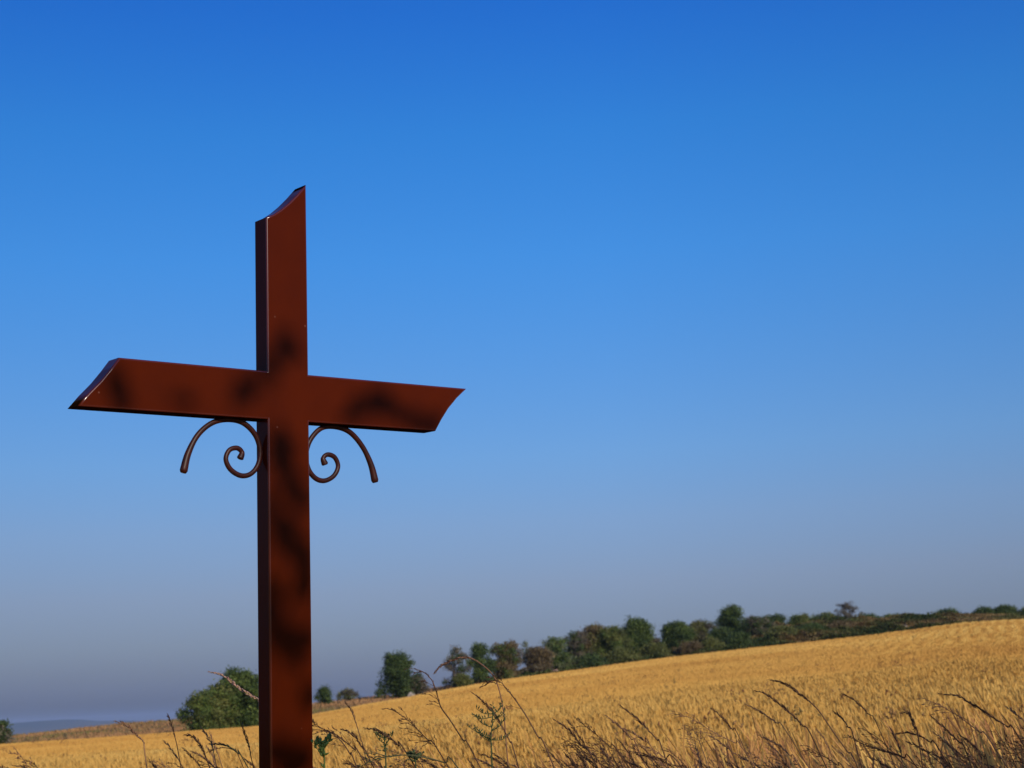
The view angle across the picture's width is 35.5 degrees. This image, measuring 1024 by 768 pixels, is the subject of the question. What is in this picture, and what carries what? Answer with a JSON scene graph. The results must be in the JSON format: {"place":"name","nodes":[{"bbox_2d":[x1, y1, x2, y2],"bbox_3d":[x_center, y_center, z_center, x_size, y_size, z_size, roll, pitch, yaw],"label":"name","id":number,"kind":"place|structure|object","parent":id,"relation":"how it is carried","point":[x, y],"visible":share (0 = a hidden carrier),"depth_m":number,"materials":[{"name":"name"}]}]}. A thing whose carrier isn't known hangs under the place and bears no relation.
{"place":"outdoors","nodes":[
{"label":"outdoors","id":0,"kind":"place"},
{"bbox_2d":[7,720,147,734],"bbox_3d":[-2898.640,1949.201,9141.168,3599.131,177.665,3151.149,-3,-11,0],"label":"hills","id":1,"kind":"structure","parent":0,"point":[33,727],"depth_m":8751.88,"materials":[{"name":"grey"}]},
{"bbox_2d":[7,622,927,743],"bbox_3d":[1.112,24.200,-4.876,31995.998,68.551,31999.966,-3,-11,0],"label":"ground","id":2,"kind":"structure","parent":0,"point":[187,722],"depth_m":152.82,"materials":[{"name":"brown plant"}]},
{"bbox_2d":[0,718,15,743],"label":"bush","id":3,"kind":"object","parent":2,"relation":"on","point":[5,734],"visible":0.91,"depth_m":114.60,"materials":[{"name":"green plant"}]},
{"bbox_2d":[115,720,146,767],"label":"grass stalk","id":4,"kind":"object","parent":2,"relation":"on","point":[131,730],"depth_m":4.19,"materials":[{"name":"brown plant"}]},
{"bbox_2d":[163,740,182,767],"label":"grass stalk","id":5,"kind":"object","parent":2,"relation":"on","point":[175,755],"depth_m":4.63,"materials":[{"name":"brown plant"}]},
{"bbox_2d":[167,713,180,767],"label":"grass stalk","id":6,"kind":"object","parent":2,"relation":"on","point":[174,735],"depth_m":4.20,"materials":[{"name":"brown plant"}]},
{"bbox_2d":[181,747,200,766],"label":"grass stalk","id":7,"kind":"object","parent":2,"relation":"on","point":[191,756],"depth_m":4.64,"materials":[{"name":"brown plant"}]},
{"bbox_2d":[184,733,209,767],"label":"grass stalk","id":8,"kind":"object","parent":2,"relation":"on","point":[199,745],"depth_m":4.07,"materials":[{"name":"brown plant"}]},
{"bbox_2d":[173,690,229,730],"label":"bush","id":9,"kind":"object","parent":2,"relation":"on","point":[206,714],"visible":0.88,"depth_m":120.37,"materials":[{"name":"green plant"}]},
{"bbox_2d":[200,726,216,766],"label":"grass stalk","id":10,"kind":"object","parent":2,"relation":"on","point":[207,738],"depth_m":4.41,"materials":[{"name":"brown plant"}]},
{"bbox_2d":[209,733,222,767],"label":"grass stalk","id":11,"kind":"object","parent":2,"relation":"on","point":[214,746],"depth_m":4.51,"materials":[{"name":"brown plant"}]},
{"bbox_2d":[196,682,242,728],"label":"bush","id":12,"kind":"object","parent":2,"relation":"on","point":[229,702],"visible":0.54,"depth_m":122.74,"materials":[{"name":"green plant"}]},
{"bbox_2d":[206,747,243,767],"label":"grass stalk","id":13,"kind":"object","parent":2,"relation":"on","point":[210,750],"depth_m":4.73,"materials":[{"name":"brown plant"}]},
{"bbox_2d":[209,742,248,767],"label":"grass stalk","id":14,"kind":"object","parent":2,"relation":"on","point":[227,745],"depth_m":4.39,"materials":[{"name":"brown plant"}]},
{"bbox_2d":[208,671,258,701],"bbox_3d":[-0.720,1.660,5.183,0.553,1.466,0.066,-4,-11,6],"label":"grass stalk","id":15,"kind":"object","parent":2,"relation":"on","point":[234,684],"depth_m":5.34,"materials":[{"name":"plant"}]},
{"bbox_2d":[213,665,258,727],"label":"tree","id":16,"kind":"object","parent":2,"relation":"on","point":[246,680],"visible":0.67,"depth_m":123.81,"materials":[{"name":"green plant"}]},
{"bbox_2d":[239,719,253,767],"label":"grass stalk","id":17,"kind":"object","parent":2,"relation":"on","point":[246,736],"depth_m":4.30,"materials":[{"name":"brown plant"}]},
{"bbox_2d":[68,185,464,767],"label":"wayside cross","id":18,"kind":"object","parent":2,"relation":"on","point":[281,398],"visible":1,"depth_m":4.10,"materials":[{"name":"brown metal"}]},
{"bbox_2d":[311,733,333,767],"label":"weed","id":19,"kind":"object","parent":2,"relation":"on","point":[323,744],"visible":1,"depth_m":3.89,"materials":[{"name":"green plant"}]},
{"bbox_2d":[313,684,334,704],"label":"bush","id":20,"kind":"object","parent":2,"relation":"on","point":[323,695],"visible":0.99,"depth_m":167.52,"materials":[{"name":"green plant"}]},
{"bbox_2d":[312,728,356,767],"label":"grass stalk","id":21,"kind":"object","parent":2,"relation":"on","point":[338,744],"depth_m":4.22,"materials":[{"name":"brown plant"}]},
{"bbox_2d":[312,719,368,767],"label":"grass stalk","id":22,"kind":"object","parent":2,"relation":"on","point":[338,736],"depth_m":4.06,"materials":[{"name":"brown plant"}]},
{"bbox_2d":[335,687,361,700],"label":"bush","id":23,"kind":"object","parent":2,"relation":"on","point":[347,692],"visible":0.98,"depth_m":179.48,"materials":[{"name":"green plant"}]},
{"bbox_2d":[344,700,367,765],"bbox_3d":[-0.360,1.514,4.283,0.192,1.323,0.064,-6,-12,16],"label":"grass stalk","id":24,"kind":"object","parent":2,"relation":"on","point":[352,711],"depth_m":4.42,"materials":[{"name":"brown plant"}]},
{"bbox_2d":[340,728,373,767],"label":"grass stalk","id":25,"kind":"object","parent":2,"relation":"on","point":[353,735],"depth_m":4.29,"materials":[{"name":"brown plant"}]},
{"bbox_2d":[373,731,393,767],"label":"weed","id":26,"kind":"object","parent":2,"relation":"on","point":[384,739],"visible":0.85,"depth_m":4.01,"materials":[{"name":"plant"}]},
{"bbox_2d":[363,727,416,767],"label":"grass stalk","id":27,"kind":"object","parent":2,"relation":"on","point":[388,736],"depth_m":3.95,"materials":[{"name":"brown plant"}]},
{"bbox_2d":[374,649,424,698],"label":"tree","id":28,"kind":"object","parent":2,"relation":"on","point":[396,676],"visible":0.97,"depth_m":177.12,"materials":[{"name":"green plant"}]},
{"bbox_2d":[356,748,457,767],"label":"grass stalk","id":29,"kind":"object","parent":2,"relation":"on","point":[389,756],"depth_m":3.83,"materials":[{"name":"brown plant"}]},
{"bbox_2d":[406,748,424,767],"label":"weed","id":30,"kind":"object","parent":2,"relation":"on","point":[409,752],"visible":0.79,"depth_m":3.89,"materials":[{"name":"green plant"}]},
{"bbox_2d":[382,707,449,767],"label":"grass stalk","id":31,"kind":"object","parent":2,"relation":"on","point":[422,735],"depth_m":4.05,"materials":[{"name":"brown plant"}]},
{"bbox_2d":[406,674,431,694],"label":"bush","id":32,"kind":"object","parent":2,"relation":"on","point":[425,684],"visible":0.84,"depth_m":178.38,"materials":[{"name":"green plant"}]},
{"bbox_2d":[404,668,480,767],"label":"grass stalk","id":33,"kind":"object","parent":2,"relation":"on","point":[419,671],"depth_m":4.07,"materials":[{"name":"brown plant"}]},
{"bbox_2d":[440,644,473,687],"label":"tree","id":34,"kind":"object","parent":2,"relation":"on","point":[460,669],"visible":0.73,"depth_m":182.36,"materials":[{"name":"green plant"}]},
{"bbox_2d":[451,670,473,688],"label":"bush","id":35,"kind":"object","parent":2,"relation":"on","point":[461,680],"visible":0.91,"depth_m":179.60,"materials":[{"name":"green plant"}]},
{"bbox_2d":[433,655,508,764],"bbox_3d":[-0.086,1.436,4.304,0.232,1.399,0.039,-6,-12,15],"label":"grass stalk","id":36,"kind":"object","parent":2,"relation":"on","point":[452,660],"depth_m":4.43,"materials":[{"name":"brown plant"}]},
{"bbox_2d":[463,641,499,684],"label":"tree","id":37,"kind":"object","parent":2,"relation":"on","point":[479,652],"visible":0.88,"depth_m":184.82,"materials":[{"name":"green plant"}]},
{"bbox_2d":[466,700,509,767],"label":"weed","id":38,"kind":"object","parent":2,"relation":"on","point":[486,735],"visible":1,"depth_m":3.96,"materials":[{"name":"plant"}]},
{"bbox_2d":[471,692,518,767],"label":"grass stalk","id":39,"kind":"object","parent":2,"relation":"on","point":[491,708],"depth_m":4.18,"materials":[{"name":"brown plant"}]},
{"bbox_2d":[488,639,525,678],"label":"tree","id":40,"kind":"object","parent":2,"relation":"on","point":[507,665],"visible":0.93,"depth_m":186.78,"materials":[{"name":"green plant"}]},
{"bbox_2d":[0,618,1023,767],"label":"wheat field","id":41,"kind":"structure","parent":2,"relation":"on","point":[697,689],"depth_m":32.06,"materials":[{"name":"plant"}]},
{"bbox_2d":[0,723,1023,767],"bbox_3d":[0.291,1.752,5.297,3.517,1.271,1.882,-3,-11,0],"label":"grass","id":42,"kind":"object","parent":2,"relation":"on","point":[660,763],"visible":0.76,"depth_m":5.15,"materials":[{"name":"brown plant"}]},
{"bbox_2d":[479,675,554,767],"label":"grass stalk","id":43,"kind":"object","parent":2,"relation":"on","point":[489,681],"depth_m":3.96,"materials":[{"name":"brown plant"}]},
{"bbox_2d":[519,641,531,670],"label":"tree","id":44,"kind":"object","parent":2,"relation":"on","point":[525,645],"visible":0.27,"depth_m":192.60,"materials":[{"name":"green plant"}]},
{"bbox_2d":[521,646,557,672],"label":"bush","id":45,"kind":"object","parent":2,"relation":"on","point":[538,658],"visible":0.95,"depth_m":189.21,"materials":[{"name":"brown plant"}]},
{"bbox_2d":[538,635,575,669],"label":"tree","id":46,"kind":"object","parent":2,"relation":"on","point":[561,660],"visible":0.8,"depth_m":191.89,"materials":[{"name":"green plant"}]},
{"bbox_2d":[552,718,597,767],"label":"grass stalk","id":47,"kind":"object","parent":2,"relation":"on","point":[570,732],"depth_m":4.29,"materials":[{"name":"brown plant"}]},
{"bbox_2d":[563,628,596,665],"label":"tree","id":48,"kind":"object","parent":2,"relation":"on","point":[575,646],"visible":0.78,"depth_m":199.54,"materials":[{"name":"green plant"}]},
{"bbox_2d":[566,719,594,764],"bbox_3d":[0.303,1.523,4.392,0.266,1.197,0.067,-5,-12,10],"label":"grass stalk","id":49,"kind":"object","parent":2,"relation":"on","point":[582,740],"depth_m":4.52,"materials":[{"name":"brown plant"}]},
{"bbox_2d":[574,651,613,668],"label":"bush","id":50,"kind":"object","parent":2,"relation":"on","point":[594,659],"visible":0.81,"depth_m":186.78,"materials":[{"name":"green plant"}]},
{"bbox_2d":[581,621,610,656],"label":"tree","id":51,"kind":"object","parent":2,"relation":"on","point":[591,632],"visible":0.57,"depth_m":201.35,"materials":[{"name":"brown plant"}]},
{"bbox_2d":[573,716,629,767],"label":"grass stalk","id":52,"kind":"object","parent":2,"relation":"on","point":[600,738],"depth_m":4.39,"materials":[{"name":"brown plant"}]},
{"bbox_2d":[593,624,633,656],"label":"tree","id":53,"kind":"object","parent":2,"relation":"on","point":[612,636],"visible":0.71,"depth_m":200.65,"materials":[{"name":"green plant"}]},
{"bbox_2d":[602,644,641,663],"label":"bush","id":54,"kind":"object","parent":2,"relation":"on","point":[617,655],"visible":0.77,"depth_m":191.55,"materials":[{"name":"green plant"}]},
{"bbox_2d":[603,714,646,767],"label":"grass stalk","id":55,"kind":"object","parent":2,"relation":"on","point":[618,725],"depth_m":4.63,"materials":[{"name":"brown plant"}]},
{"bbox_2d":[621,615,656,653],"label":"tree","id":56,"kind":"object","parent":2,"relation":"on","point":[639,630],"visible":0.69,"depth_m":206.30,"materials":[{"name":"green plant"}]},
{"bbox_2d":[617,704,668,767],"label":"grass stalk","id":57,"kind":"object","parent":2,"relation":"on","point":[638,720],"depth_m":4.41,"materials":[{"name":"brown plant"}]},
{"bbox_2d":[635,640,670,656],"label":"bush","id":58,"kind":"object","parent":2,"relation":"on","point":[652,648],"visible":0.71,"depth_m":196.66,"materials":[{"name":"green plant"}]},
{"bbox_2d":[648,636,659,643],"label":"bush","id":59,"kind":"object","parent":2,"relation":"on","point":[655,640],"visible":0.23,"depth_m":206.79,"materials":[{"name":"green plant"}]},
{"bbox_2d":[635,753,682,767],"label":"grass stalk","id":60,"kind":"object","parent":2,"relation":"on","point":[647,755],"depth_m":4.38,"materials":[{"name":"brown plant"}]},
{"bbox_2d":[658,619,698,648],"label":"tree","id":61,"kind":"object","parent":2,"relation":"on","point":[675,633],"visible":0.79,"depth_m":206.47,"materials":[{"name":"green plant"}]},
{"bbox_2d":[672,640,703,654],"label":"bush","id":62,"kind":"object","parent":2,"relation":"on","point":[689,647],"visible":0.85,"depth_m":198.97,"materials":[{"name":"brown plant"}]},
{"bbox_2d":[686,618,717,641],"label":"tree","id":63,"kind":"object","parent":2,"relation":"on","point":[702,627],"visible":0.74,"depth_m":213.85,"materials":[{"name":"green plant"}]},
{"bbox_2d":[665,711,755,767],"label":"grass stalk","id":64,"kind":"object","parent":2,"relation":"on","point":[682,715],"depth_m":4.62,"materials":[{"name":"brown plant"}]},
{"bbox_2d":[698,637,729,651],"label":"bush","id":65,"kind":"object","parent":2,"relation":"on","point":[712,642],"visible":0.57,"depth_m":201.32,"materials":[{"name":"green plant"}]},
{"bbox_2d":[707,626,732,641],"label":"bush","id":66,"kind":"object","parent":2,"relation":"on","point":[720,633],"visible":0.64,"depth_m":208.95,"materials":[{"name":"green plant"}]},
{"bbox_2d":[712,604,745,631],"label":"tree","id":67,"kind":"object","parent":2,"relation":"on","point":[730,618],"visible":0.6,"depth_m":226.10,"materials":[{"name":"green plant"}]},
{"bbox_2d":[709,706,753,767],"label":"grass stalk","id":68,"kind":"object","parent":2,"relation":"on","point":[722,717],"depth_m":4.40,"materials":[{"name":"brown plant"}]},
{"bbox_2d":[723,630,752,645],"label":"bush","id":69,"kind":"object","parent":2,"relation":"on","point":[741,638],"visible":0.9,"depth_m":203.97,"materials":[{"name":"green plant"}]},
{"bbox_2d":[737,613,776,635],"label":"bush","id":70,"kind":"object","parent":2,"relation":"on","point":[756,625],"visible":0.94,"depth_m":216.19,"materials":[{"name":"green plant"}]},
{"bbox_2d":[495,611,1023,679],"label":"scrub","id":71,"kind":"object","parent":2,"relation":"on","point":[872,625],"visible":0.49,"depth_m":209.27,"materials":[{"name":"green plant"}]},
{"bbox_2d":[744,703,808,767],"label":"grass stalk","id":72,"kind":"object","parent":2,"relation":"on","point":[760,711],"depth_m":4.62,"materials":[{"name":"brown plant"}]},
{"bbox_2d":[763,613,790,623],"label":"bush","id":73,"kind":"object","parent":2,"relation":"on","point":[779,618],"visible":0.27,"depth_m":231.22,"materials":[{"name":"green plant"}]},
{"bbox_2d":[760,624,797,638],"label":"bush","id":74,"kind":"object","parent":2,"relation":"on","point":[784,628],"visible":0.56,"depth_m":208.95,"materials":[{"name":"green plant"}]},
{"bbox_2d":[754,690,826,767],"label":"grass stalk","id":75,"kind":"object","parent":2,"relation":"on","point":[782,705],"depth_m":4.17,"materials":[{"name":"brown plant"}]},
{"bbox_2d":[785,611,815,624],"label":"bush","id":76,"kind":"object","parent":2,"relation":"on","point":[798,618],"visible":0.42,"depth_m":232.27,"materials":[{"name":"green plant"}]},
{"bbox_2d":[796,620,827,630],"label":"bush","id":77,"kind":"object","parent":2,"relation":"on","point":[808,625],"visible":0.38,"depth_m":213.59,"materials":[{"name":"green plant"}]},
{"bbox_2d":[770,679,858,767],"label":"grass stalk","id":78,"kind":"object","parent":2,"relation":"on","point":[792,688],"depth_m":4.07,"materials":[{"name":"brown plant"}]},
{"bbox_2d":[797,743,842,766],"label":"grass stalk","id":79,"kind":"object","parent":2,"relation":"on","point":[808,749],"depth_m":4.41,"materials":[{"name":"brown plant"}]},
{"bbox_2d":[810,612,834,620],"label":"bush","id":80,"kind":"object","parent":2,"relation":"on","point":[823,615],"visible":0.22,"depth_m":232.32,"materials":[{"name":"green plant"}]},
{"bbox_2d":[825,618,858,628],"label":"bush","id":81,"kind":"object","parent":2,"relation":"on","point":[834,623],"visible":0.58,"depth_m":216.28,"materials":[{"name":"brown plant"}]},
{"bbox_2d":[834,711,861,767],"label":"grass stalk","id":82,"kind":"object","parent":2,"relation":"on","point":[836,712],"depth_m":4.47,"materials":[{"name":"brown plant"}]},
{"bbox_2d":[834,601,864,617],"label":"tree","id":83,"kind":"object","parent":2,"relation":"on","point":[846,607],"visible":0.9,"depth_m":234.04,"materials":[{"name":"brown plant"}]},
{"bbox_2d":[852,612,881,618],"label":"bush","id":84,"kind":"object","parent":2,"relation":"on","point":[871,615],"visible":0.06,"depth_m":233.07,"materials":[{"name":"green plant"}]},
{"bbox_2d":[841,693,895,767],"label":"grass stalk","id":85,"kind":"object","parent":2,"relation":"on","point":[857,703],"depth_m":4.62,"materials":[{"name":"brown plant"}]},
{"bbox_2d":[843,734,917,767],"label":"grass stalk","id":86,"kind":"object","parent":2,"relation":"on","point":[868,745],"depth_m":4.29,"materials":[{"name":"brown plant"}]},
{"bbox_2d":[882,613,900,617],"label":"bush","id":87,"kind":"object","parent":2,"relation":"on","point":[889,614],"visible":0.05,"depth_m":233.66,"materials":[{"name":"green plant"}]},
{"bbox_2d":[899,710,922,767],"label":"grass stalk","id":88,"kind":"object","parent":2,"relation":"on","point":[911,718],"depth_m":4.04,"materials":[{"name":"brown plant"}]},
{"bbox_2d":[894,731,949,767],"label":"grass stalk","id":89,"kind":"object","parent":2,"relation":"on","point":[912,733],"depth_m":4.27,"materials":[{"name":"brown plant"}]},
{"bbox_2d":[934,606,961,613],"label":"bush","id":90,"kind":"object","parent":2,"relation":"on","point":[940,611],"visible":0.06,"depth_m":230.75,"materials":[{"name":"green plant"}]},
{"bbox_2d":[928,712,971,767],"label":"grass stalk","id":91,"kind":"object","parent":2,"relation":"on","point":[948,731],"depth_m":4.39,"materials":[{"name":"brown plant"}]},
{"bbox_2d":[917,695,1007,767],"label":"grass stalk","id":92,"kind":"object","parent":2,"relation":"on","point":[962,718],"depth_m":4.40,"materials":[{"name":"brown plant"}]},
{"bbox_2d":[938,693,1023,745],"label":"grass stalk","id":93,"kind":"object","parent":2,"relation":"on","point":[974,705],"depth_m":4.06,"materials":[{"name":"brown plant"}]},
{"bbox_2d":[971,605,996,613],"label":"bush","id":94,"kind":"object","parent":2,"relation":"on","point":[984,610],"visible":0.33,"depth_m":228.42,"materials":[{"name":"green plant"}]},
{"bbox_2d":[992,604,1018,613],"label":"bush","id":95,"kind":"object","parent":2,"relation":"on","point":[1003,609],"visible":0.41,"depth_m":228.20,"materials":[{"name":"green plant"}]},
{"bbox_2d":[1004,705,1023,721],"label":"grass stalk","id":96,"kind":"object","parent":2,"relation":"on","point":[1014,712],"depth_m":4.53,"materials":[{"name":"brown plant"}]},
{"bbox_2d":[1016,606,1023,612],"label":"bush","id":97,"kind":"object","parent":2,"relation":"on","point":[1021,610],"visible":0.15,"depth_m":228.81,"materials":[{"name":"green plant"}]},
{"bbox_2d":[0,0,1023,722],"label":"sky","id":98,"kind":"structure","parent":0,"point":[724,299],"materials":[{"name":"blue"}]},
{"bbox_2d":[313,690,1023,767],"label":"verge grass","id":99,"kind":"structure","parent":0,"point":[981,744],"depth_m":7.50,"materials":[{"name":"plant"}]}
]}

